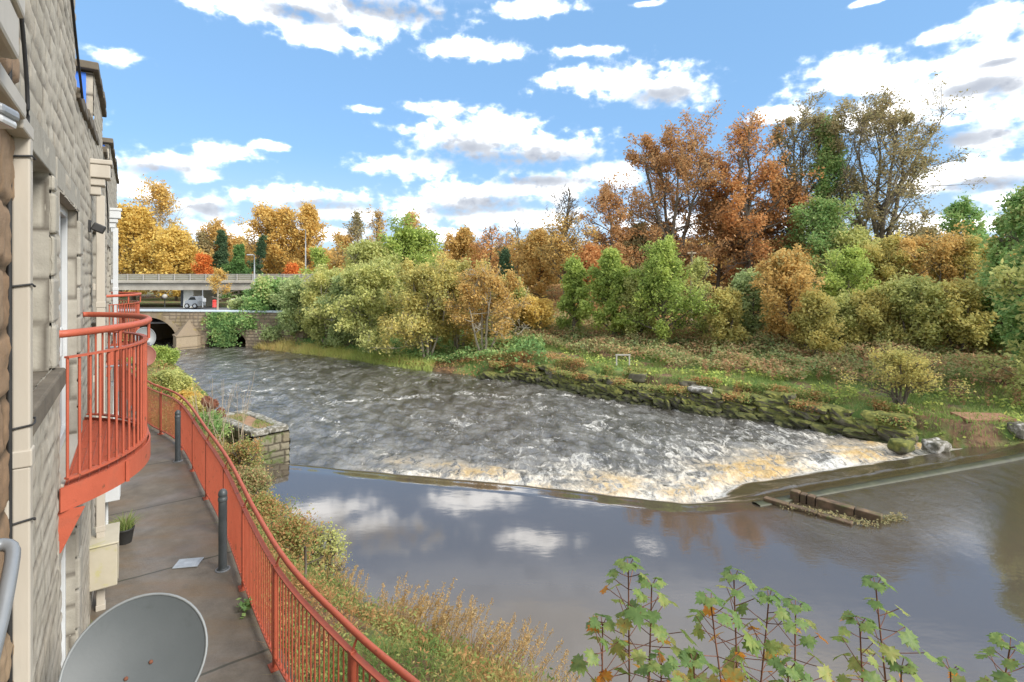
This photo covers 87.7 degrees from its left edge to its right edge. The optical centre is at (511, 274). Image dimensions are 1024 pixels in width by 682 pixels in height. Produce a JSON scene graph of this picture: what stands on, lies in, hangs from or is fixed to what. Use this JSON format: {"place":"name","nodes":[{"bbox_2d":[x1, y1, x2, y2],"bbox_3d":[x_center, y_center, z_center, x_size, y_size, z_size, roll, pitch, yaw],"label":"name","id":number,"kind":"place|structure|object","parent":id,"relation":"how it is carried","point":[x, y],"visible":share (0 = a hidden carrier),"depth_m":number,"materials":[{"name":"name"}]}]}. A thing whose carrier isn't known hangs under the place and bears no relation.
{"place":"outdoors","nodes":[
{"label":"outdoors","id":0,"kind":"place"},
{"bbox_2d":[75,0,1023,272],"label":"sky","id":1,"kind":"structure","parent":0,"point":[456,113],"materials":[{"name":"blue"}]},
{"bbox_2d":[118,279,1023,681],"bbox_3d":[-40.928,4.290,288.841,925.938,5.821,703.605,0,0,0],"label":"ground","id":2,"kind":"structure","parent":0,"point":[952,431],"depth_m":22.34,"materials":[{"name":"green plant"}]},
{"bbox_2d":[0,0,121,681],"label":"stone building","id":3,"kind":"structure","parent":2,"relation":"on","point":[63,259],"depth_m":3.31,"materials":[{"name":"beige stone"}]},
{"bbox_2d":[6,70,12,681],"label":"cable","id":4,"kind":"object","parent":3,"relation":"attached to","point":[9,447],"visible":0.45,"depth_m":2.11,"materials":[{"name":"black rubber"}]},
{"bbox_2d":[0,538,20,657],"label":"handrail","id":5,"kind":"object","parent":3,"relation":"attached to","point":[10,549],"visible":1,"depth_m":1.54,"materials":[{"name":"grey metal"}]},
{"bbox_2d":[89,522,119,591],"bbox_3d":[-4.960,3.428,6.498,0.285,0.525,0.620,0,0,-35],"label":"meter box","id":6,"kind":"object","parent":3,"relation":"attached to","point":[104,561],"visible":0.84,"depth_m":6.28,"materials":[{"name":"beige plastic"}]},
{"bbox_2d":[58,312,151,552],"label":"balcony","id":7,"kind":"structure","parent":3,"relation":"attached to","point":[110,454],"depth_m":4.21,"materials":[{"name":"red paint"}]},
{"bbox_2d":[106,292,141,376],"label":"balcony","id":8,"kind":"structure","parent":3,"relation":"attached to","point":[131,305],"depth_m":10.64,"materials":[{"name":"red paint"}]},
{"bbox_2d":[58,592,207,681],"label":"satellite dish","id":9,"kind":"object","parent":3,"relation":"attached to","point":[156,637],"visible":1,"depth_m":3.03,"materials":[{"name":"grey metal"}]},
{"bbox_2d":[117,200,187,299],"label":"tree","id":10,"kind":"object","parent":2,"relation":"on","point":[131,220],"visible":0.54,"depth_m":84.67,"materials":[{"name":"yellow plant"}]},
{"bbox_2d":[117,174,195,298],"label":"tree","id":11,"kind":"object","parent":2,"relation":"on","point":[161,195],"visible":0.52,"depth_m":88.88,"materials":[{"name":"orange plant"}]},
{"bbox_2d":[147,366,198,396],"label":"shrub","id":12,"kind":"object","parent":2,"relation":"on","point":[176,380],"visible":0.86,"depth_m":19.98,"materials":[{"name":"green plant"}]},
{"bbox_2d":[138,225,210,300],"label":"tree","id":13,"kind":"object","parent":2,"relation":"on","point":[170,244],"visible":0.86,"depth_m":82.83,"materials":[{"name":"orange plant"}]},
{"bbox_2d":[90,391,296,681],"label":"footpath","id":14,"kind":"structure","parent":2,"relation":"on","point":[162,491],"depth_m":7.47,"materials":[{"name":"concrete"}]},
{"bbox_2d":[215,489,229,572],"bbox_3d":[-3.970,3.497,7.320,0.190,1.106,0.190,0,0,0],"label":"bollard","id":15,"kind":"object","parent":14,"relation":"on","point":[223,566],"visible":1,"depth_m":7.28,"materials":[{"name":"grey metal"}]},
{"bbox_2d":[118,359,419,681],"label":"railing","id":16,"kind":"object","parent":14,"relation":"on","point":[210,469],"visible":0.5,"depth_m":5.93,"materials":[{"name":"red metal"}]},
{"bbox_2d":[219,244,251,301],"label":"conifer","id":17,"kind":"object","parent":2,"relation":"on","point":[237,265],"visible":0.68,"depth_m":81.49,"materials":[{"name":"green plant"}]},
{"bbox_2d":[217,434,271,475],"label":"shrub","id":18,"kind":"object","parent":2,"relation":"on","point":[249,452],"visible":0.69,"depth_m":13.58,"materials":[{"name":"green plant"}]},
{"bbox_2d":[118,309,391,349],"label":"stone bridge","id":19,"kind":"structure","parent":2,"relation":"on","point":[186,326],"depth_m":44.56,"materials":[{"name":"beige stone"}]},
{"bbox_2d":[201,312,247,346],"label":"ivy","id":20,"kind":"object","parent":19,"relation":"attached to","point":[221,324],"visible":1,"depth_m":44.24,"materials":[{"name":"green plant"}]},
{"bbox_2d":[231,458,281,502],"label":"shrub","id":21,"kind":"object","parent":2,"relation":"on","point":[255,479],"visible":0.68,"depth_m":12.39,"materials":[{"name":"green plant"}]},
{"bbox_2d":[118,274,401,307],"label":"overpass","id":22,"kind":"object","parent":2,"relation":"on","point":[188,285],"visible":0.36,"depth_m":64.95,"materials":[{"name":"concrete"}]},
{"bbox_2d":[234,273,286,335],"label":"shrub","id":23,"kind":"object","parent":2,"relation":"on","point":[260,291],"visible":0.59,"depth_m":44.75,"materials":[{"name":"green plant"}]},
{"bbox_2d":[232,200,290,273],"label":"poplar tree","id":24,"kind":"object","parent":2,"relation":"on","point":[257,227],"visible":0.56,"depth_m":91.24,"materials":[{"name":"yellow plant"}]},
{"bbox_2d":[243,490,302,528],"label":"shrub","id":25,"kind":"object","parent":2,"relation":"on","point":[267,503],"visible":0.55,"depth_m":11.01,"materials":[{"name":"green plant"}]},
{"bbox_2d":[254,203,311,273],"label":"poplar tree","id":26,"kind":"object","parent":2,"relation":"on","point":[285,225],"visible":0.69,"depth_m":90.51,"materials":[{"name":"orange plant"}]},
{"bbox_2d":[255,273,315,341],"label":"willow","id":27,"kind":"object","parent":2,"relation":"on","point":[289,287],"visible":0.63,"depth_m":43.28,"materials":[{"name":"green plant"}]},
{"bbox_2d":[259,503,330,566],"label":"shrub","id":28,"kind":"object","parent":2,"relation":"on","point":[292,532],"visible":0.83,"depth_m":8.97,"materials":[{"name":"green plant"}]},
{"bbox_2d":[286,198,330,271],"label":"poplar tree","id":29,"kind":"object","parent":2,"relation":"on","point":[309,217],"visible":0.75,"depth_m":91.13,"materials":[{"name":"yellow plant"}]},
{"bbox_2d":[290,262,358,345],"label":"willow","id":30,"kind":"object","parent":2,"relation":"on","point":[316,321],"visible":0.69,"depth_m":40.97,"materials":[{"name":"green plant"}]},
{"bbox_2d":[307,517,352,577],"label":"shrub","id":31,"kind":"object","parent":2,"relation":"on","point":[333,547],"visible":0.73,"depth_m":9.53,"materials":[{"name":"green plant"}]},
{"bbox_2d":[250,336,435,371],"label":"reeds","id":32,"kind":"object","parent":2,"relation":"on","point":[303,348],"visible":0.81,"depth_m":38.96,"materials":[{"name":"green plant"}]},
{"bbox_2d":[122,334,567,681],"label":"bank weeds","id":33,"kind":"object","parent":2,"relation":"on","point":[202,392],"visible":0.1,"depth_m":6.51,"materials":[{"name":"green plant"}]},
{"bbox_2d":[313,273,378,347],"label":"willow","id":34,"kind":"object","parent":2,"relation":"on","point":[335,338],"visible":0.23,"depth_m":39.97,"materials":[{"name":"green plant"}]},
{"bbox_2d":[326,257,402,353],"bbox_3d":[-9.998,2.464,38.648,5.805,7.544,6.895,0,0,34],"label":"willow","id":35,"kind":"object","parent":2,"relation":"on","point":[363,282],"visible":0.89,"depth_m":37.73,"materials":[{"name":"green plant"}]},
{"bbox_2d":[328,239,407,315],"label":"tree","id":36,"kind":"object","parent":2,"relation":"on","point":[363,251],"visible":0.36,"depth_m":53.06,"materials":[{"name":"green plant"}]},
{"bbox_2d":[252,518,528,681],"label":"weeds","id":37,"kind":"object","parent":2,"relation":"on","point":[402,627],"visible":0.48,"depth_m":5.99,"materials":[{"name":"green plant"}]},
{"bbox_2d":[374,208,444,317],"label":"tree","id":38,"kind":"object","parent":2,"relation":"on","point":[411,243],"visible":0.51,"depth_m":56.07,"materials":[{"name":"green plant"}]},
{"bbox_2d":[279,315,547,372],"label":"undergrowth","id":39,"kind":"object","parent":2,"relation":"on","point":[475,351],"visible":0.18,"depth_m":34.70,"materials":[{"name":"green plant"}]},
{"bbox_2d":[365,253,467,358],"bbox_3d":[-6.066,2.399,35.481,6.571,7.757,6.814,0,0,0],"label":"willow","id":40,"kind":"object","parent":2,"relation":"on","point":[414,327],"visible":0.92,"depth_m":34.69,"materials":[{"name":"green plant"}]},
{"bbox_2d":[383,576,454,650],"bbox_3d":[-1.190,4.417,6.778,0.936,1.368,0.956,0,0,0],"label":"reed clump","id":41,"kind":"object","parent":2,"relation":"on","point":[419,610],"visible":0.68,"depth_m":6.68,"materials":[{"name":"brown plant"}]},
{"bbox_2d":[422,254,494,350],"bbox_3d":[-3.620,2.264,37.455,6.074,7.438,5.529,0,0,0],"label":"willow","id":42,"kind":"object","parent":2,"relation":"on","point":[459,268],"visible":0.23,"depth_m":37.16,"materials":[{"name":"green plant"}]},
{"bbox_2d":[437,224,488,293],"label":"tree","id":43,"kind":"object","parent":2,"relation":"on","point":[458,245],"visible":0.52,"depth_m":65.16,"materials":[{"name":"brown plant"}]},
{"bbox_2d":[424,577,509,667],"bbox_3d":[-0.534,4.426,6.552,1.083,1.529,1.070,0,0,-27],"label":"reed clump","id":44,"kind":"object","parent":2,"relation":"on","point":[471,615],"visible":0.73,"depth_m":6.53,"materials":[{"name":"brown plant"}]},
{"bbox_2d":[442,254,537,355],"bbox_3d":[-1.368,2.170,34.425,6.505,6.934,4.914,0,0,19],"label":"willow","id":45,"kind":"object","parent":2,"relation":"on","point":[475,298],"visible":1,"depth_m":33.97,"materials":[{"name":"orange plant"}]},
{"bbox_2d":[461,224,518,277],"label":"tree","id":46,"kind":"object","parent":2,"relation":"on","point":[483,249],"visible":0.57,"depth_m":61.28,"materials":[{"name":"orange plant"}]},
{"bbox_2d":[458,595,540,681],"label":"reed clump","id":47,"kind":"object","parent":2,"relation":"on","point":[505,649],"visible":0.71,"depth_m":6.38,"materials":[{"name":"brown plant"}]},
{"bbox_2d":[499,294,558,333],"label":"shrub","id":48,"kind":"object","parent":2,"relation":"on","point":[543,308],"visible":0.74,"depth_m":37.12,"materials":[{"name":"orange plant"}]},
{"bbox_2d":[504,225,562,297],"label":"tree","id":49,"kind":"object","parent":2,"relation":"on","point":[533,268],"visible":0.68,"depth_m":56.91,"materials":[{"name":"orange plant"}]},
{"bbox_2d":[499,618,583,681],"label":"reed clump","id":50,"kind":"object","parent":2,"relation":"on","point":[537,668],"visible":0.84,"depth_m":6.18,"materials":[{"name":"brown plant"}]},
{"bbox_2d":[532,185,601,293],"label":"tree","id":51,"kind":"object","parent":2,"relation":"on","point":[561,247],"visible":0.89,"depth_m":51.25,"materials":[{"name":"brown plant"}]},
{"bbox_2d":[126,233,1022,297],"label":"distant woods","id":52,"kind":"object","parent":2,"relation":"on","point":[331,253],"visible":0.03,"depth_m":97.58,"materials":[{"name":"orange plant"}]},
{"bbox_2d":[555,253,594,335],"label":"sapling","id":53,"kind":"object","parent":2,"relation":"on","point":[573,285],"visible":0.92,"depth_m":36.62,"materials":[{"name":"green plant"}]},
{"bbox_2d":[568,613,631,681],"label":"sycamore sapling","id":54,"kind":"object","parent":2,"relation":"on","point":[578,664],"visible":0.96,"depth_m":2.67,"materials":[{"name":"green plant"}]},
{"bbox_2d":[565,180,636,303],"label":"tree","id":55,"kind":"object","parent":2,"relation":"on","point":[619,234],"visible":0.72,"depth_m":53.55,"materials":[{"name":"brown plant"}]},
{"bbox_2d":[578,246,638,336],"bbox_3d":[6.317,1.413,34.942,4.083,6.566,3.395,0,0,-27],"label":"sapling","id":56,"kind":"object","parent":2,"relation":"on","point":[608,277],"visible":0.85,"depth_m":34.59,"materials":[{"name":"green plant"}]},
{"bbox_2d":[586,555,670,681],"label":"sycamore sapling","id":57,"kind":"object","parent":2,"relation":"on","point":[638,615],"visible":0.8,"depth_m":2.71,"materials":[{"name":"green plant"}]},
{"bbox_2d":[618,265,660,342],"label":"sapling","id":58,"kind":"object","parent":2,"relation":"on","point":[627,297],"visible":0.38,"depth_m":33.52,"materials":[{"name":"green plant"}]},
{"bbox_2d":[608,573,698,681],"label":"sycamore sapling","id":59,"kind":"object","parent":2,"relation":"on","point":[660,633],"visible":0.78,"depth_m":2.77,"materials":[{"name":"green plant"}]},
{"bbox_2d":[633,649,683,681],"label":"sycamore sapling","id":60,"kind":"object","parent":2,"relation":"on","point":[667,667],"visible":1,"depth_m":2.48,"materials":[{"name":"green plant"}]},
{"bbox_2d":[617,233,719,343],"bbox_3d":[9.207,1.058,32.442,5.330,7.391,5.275,0,0,0],"label":"sapling","id":61,"kind":"object","parent":2,"relation":"on","point":[663,268],"visible":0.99,"depth_m":32.00,"materials":[{"name":"green plant"}]},
{"bbox_2d":[598,100,742,277],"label":"beech tree","id":62,"kind":"object","parent":2,"relation":"on","point":[682,165],"visible":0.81,"depth_m":55.08,"materials":[{"name":"orange plant"}]},
{"bbox_2d":[477,364,918,444],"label":"river wall","id":63,"kind":"structure","parent":2,"relation":"on","point":[770,407],"depth_m":22.69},
{"bbox_2d":[488,352,914,428],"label":"quay weeds","id":64,"kind":"object","parent":63,"relation":"on","point":[622,381],"visible":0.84,"depth_m":23.90,"materials":[{"name":"green plant"}]},
{"bbox_2d":[680,253,715,336],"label":"sapling","id":65,"kind":"object","parent":2,"relation":"on","point":[698,265],"visible":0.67,"depth_m":33.62,"materials":[{"name":"green plant"}]},
{"bbox_2d":[676,649,722,681],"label":"sycamore sapling","id":66,"kind":"object","parent":2,"relation":"on","point":[687,661],"visible":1,"depth_m":2.53,"materials":[{"name":"green plant"}]},
{"bbox_2d":[675,193,755,290],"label":"beech tree","id":67,"kind":"object","parent":2,"relation":"on","point":[720,272],"visible":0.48,"depth_m":55.90,"materials":[{"name":"orange plant"}]},
{"bbox_2d":[683,588,760,681],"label":"sycamore sapling","id":68,"kind":"object","parent":2,"relation":"on","point":[723,618],"visible":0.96,"depth_m":2.62,"materials":[{"name":"green plant"}]},
{"bbox_2d":[699,282,751,349],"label":"bush","id":69,"kind":"object","parent":2,"relation":"on","point":[725,319],"visible":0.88,"depth_m":30.57,"materials":[{"name":"green plant"}]},
{"bbox_2d":[434,335,1023,447],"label":"grass","id":70,"kind":"structure","parent":2,"relation":"on","point":[939,408],"depth_m":23.13,"materials":[{"name":"green plant"}]},
{"bbox_2d":[690,565,768,681],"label":"sycamore sapling","id":71,"kind":"object","parent":2,"relation":"on","point":[736,674],"visible":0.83,"depth_m":2.77,"materials":[{"name":"green plant"}]},
{"bbox_2d":[470,309,1023,386],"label":"bramble","id":72,"kind":"object","parent":2,"relation":"on","point":[813,362],"visible":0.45,"depth_m":27.87,"materials":[{"name":"green plant"}]},
{"bbox_2d":[728,260,781,337],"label":"bush","id":73,"kind":"object","parent":2,"relation":"on","point":[740,282],"visible":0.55,"depth_m":32.55,"materials":[{"name":"green plant"}]},
{"bbox_2d":[721,586,800,681],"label":"sycamore sapling","id":74,"kind":"object","parent":2,"relation":"on","point":[773,646],"visible":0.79,"depth_m":2.75,"materials":[{"name":"green plant"}]},
{"bbox_2d":[702,106,824,293],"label":"beech tree","id":75,"kind":"object","parent":2,"relation":"on","point":[740,202],"visible":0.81,"depth_m":52.82,"materials":[{"name":"orange plant"}]},
{"bbox_2d":[739,172,818,277],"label":"tree","id":76,"kind":"object","parent":2,"relation":"on","point":[791,196],"visible":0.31,"depth_m":54.18,"materials":[{"name":"orange plant"}]},
{"bbox_2d":[748,243,828,345],"bbox_3d":[15.333,1.425,29.851,4.101,6.359,5.574,0,0,15],"label":"sapling","id":77,"kind":"object","parent":2,"relation":"on","point":[784,272],"visible":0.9,"depth_m":29.62,"materials":[{"name":"orange plant"}]},
{"bbox_2d":[765,656,812,681],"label":"sycamore sapling","id":78,"kind":"object","parent":2,"relation":"on","point":[795,673],"visible":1,"depth_m":2.48,"materials":[{"name":"green plant"}]},
{"bbox_2d":[558,342,1023,445],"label":"weeds","id":79,"kind":"object","parent":2,"relation":"on","point":[1016,416],"visible":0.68,"depth_m":22.79,"materials":[{"name":"green plant"}]},
{"bbox_2d":[761,595,834,681],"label":"sycamore sapling","id":80,"kind":"object","parent":2,"relation":"on","point":[809,641],"visible":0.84,"depth_m":2.74,"materials":[{"name":"green plant"}]},
{"bbox_2d":[764,85,850,255],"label":"tree","id":81,"kind":"object","parent":2,"relation":"on","point":[789,120],"visible":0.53,"depth_m":54.51,"materials":[{"name":"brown plant"}]},
{"bbox_2d":[768,189,862,292],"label":"tree","id":82,"kind":"object","parent":2,"relation":"on","point":[819,214],"visible":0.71,"depth_m":49.36,"materials":[{"name":"green plant"}]},
{"bbox_2d":[782,288,849,356],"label":"sapling","id":83,"kind":"object","parent":2,"relation":"on","point":[815,320],"visible":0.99,"depth_m":27.55,"materials":[{"name":"green plant"}]},
{"bbox_2d":[803,99,860,226],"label":"tree","id":84,"kind":"object","parent":2,"relation":"on","point":[818,121],"visible":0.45,"depth_m":53.33,"materials":[{"name":"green plant"}]},
{"bbox_2d":[806,109,850,292],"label":"ivy","id":85,"kind":"object","parent":84,"relation":"attached to","point":[832,165],"visible":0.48,"depth_m":52.35,"materials":[{"name":"green plant"}]},
{"bbox_2d":[806,225,882,292],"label":"tree","id":86,"kind":"object","parent":2,"relation":"on","point":[860,236],"visible":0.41,"depth_m":47.59,"materials":[{"name":"green plant"}]},
{"bbox_2d":[812,241,880,296],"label":"tree","id":87,"kind":"object","parent":2,"relation":"on","point":[849,266],"visible":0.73,"depth_m":33.30,"materials":[{"name":"green plant"}]},
{"bbox_2d":[825,288,869,347],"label":"bush","id":88,"kind":"object","parent":2,"relation":"on","point":[846,312],"visible":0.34,"depth_m":29.22,"materials":[{"name":"green plant"}]},
{"bbox_2d":[831,615,896,681],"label":"sycamore sapling","id":89,"kind":"object","parent":2,"relation":"on","point":[868,626],"visible":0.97,"depth_m":2.66,"materials":[{"name":"green plant"}]},
{"bbox_2d":[835,284,943,349],"bbox_3d":[19.681,2.467,29.265,4.808,3.986,4.486,0,0,0],"label":"bush","id":90,"kind":"object","parent":2,"relation":"on","point":[871,306],"visible":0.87,"depth_m":28.27,"materials":[{"name":"green plant"}]},
{"bbox_2d":[839,573,940,681],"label":"sycamore sapling","id":91,"kind":"object","parent":2,"relation":"on","point":[908,637],"visible":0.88,"depth_m":2.69,"materials":[{"name":"green plant"}]},
{"bbox_2d":[797,71,987,243],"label":"tree","id":92,"kind":"object","parent":2,"relation":"on","point":[875,116],"visible":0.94,"depth_m":50.65,"materials":[{"name":"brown plant"}]},
{"bbox_2d":[856,228,932,297],"bbox_3d":[25.573,0.667,36.043,5.457,7.640,5.201,0,0,-41],"label":"bush","id":93,"kind":"object","parent":2,"relation":"on","point":[883,256],"visible":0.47,"depth_m":35.26,"materials":[{"name":"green plant"}]},
{"bbox_2d":[834,334,979,406],"bbox_3d":[14.853,3.915,20.212,3.122,3.090,3.859,0,0,-30],"label":"willow sapling","id":94,"kind":"object","parent":2,"relation":"on","point":[899,359],"visible":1,"depth_m":20.29,"materials":[{"name":"green plant"}]},
{"bbox_2d":[870,267,969,353],"bbox_3d":[21.021,2.012,27.993,4.547,4.893,4.500,0,0,0],"label":"bush","id":95,"kind":"object","parent":2,"relation":"on","point":[906,292],"visible":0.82,"depth_m":27.34,"materials":[{"name":"green plant"}]},
{"bbox_2d":[876,220,976,293],"bbox_3d":[27.572,0.430,34.896,6.558,7.729,6.176,0,0,28],"label":"bush","id":96,"kind":"object","parent":2,"relation":"on","point":[947,244],"visible":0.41,"depth_m":34.15,"materials":[{"name":"orange plant"}]},
{"bbox_2d":[907,276,1006,356],"bbox_3d":[22.790,2.341,26.958,4.341,4.523,3.977,0,0,0],"label":"bush","id":97,"kind":"object","parent":2,"relation":"on","point":[966,293],"visible":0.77,"depth_m":26.27,"materials":[{"name":"green plant"}]},
{"bbox_2d":[935,191,991,278],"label":"tree","id":98,"kind":"object","parent":2,"relation":"on","point":[955,212],"visible":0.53,"depth_m":72.90,"materials":[{"name":"green plant"}]},
{"bbox_2d":[926,233,1010,287],"bbox_3d":[28.937,0.908,33.890,5.845,6.984,5.121,0,0,0],"label":"bush","id":99,"kind":"object","parent":2,"relation":"on","point":[972,267],"visible":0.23,"depth_m":33.66,"materials":[{"name":"orange plant"}]},
{"bbox_2d":[947,632,1023,681],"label":"sycamore sapling","id":100,"kind":"object","parent":2,"relation":"on","point":[1007,662],"visible":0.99,"depth_m":2.70,"materials":[{"name":"green plant"}]},
{"bbox_2d":[965,181,1023,374],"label":"tree","id":101,"kind":"object","parent":2,"relation":"on","point":[1014,203],"visible":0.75,"depth_m":22.83,"materials":[{"name":"green plant"}]},
{"bbox_2d":[969,240,1023,401],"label":"tree","id":102,"kind":"object","parent":2,"relation":"on","point":[1008,275],"visible":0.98,"depth_m":20.66,"materials":[{"name":"green plant"}]},
{"bbox_2d":[974,209,1023,363],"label":"tree","id":103,"kind":"object","parent":2,"relation":"on","point":[1000,246],"visible":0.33,"depth_m":26.06,"materials":[{"name":"green plant"}]},
{"bbox_2d":[153,337,1023,681],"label":"river","id":104,"kind":"structure","parent":0,"point":[539,505],"depth_m":12.38,"materials":[{"name":"liquid"}]},
{"bbox_2d":[217,409,290,463],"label":"stone pier","id":105,"kind":"structure","parent":104,"relation":"in","point":[274,434],"depth_m":16.46,"materials":[{"name":"stone"}]},
{"bbox_2d":[752,452,1023,506],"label":"weir","id":106,"kind":"object","parent":104,"relation":"in","point":[949,469],"visible":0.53,"depth_m":14.56,"materials":[{"name":"concrete"}]},
{"bbox_2d":[763,488,906,527],"bbox_3d":[7.469,5.473,12.374,2.969,0.307,1.187,0,0,27],"label":"timber trough","id":107,"kind":"object","parent":106,"relation":"on","point":[796,495],"visible":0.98,"depth_m":12.35,"materials":[{"name":"brown wood"}]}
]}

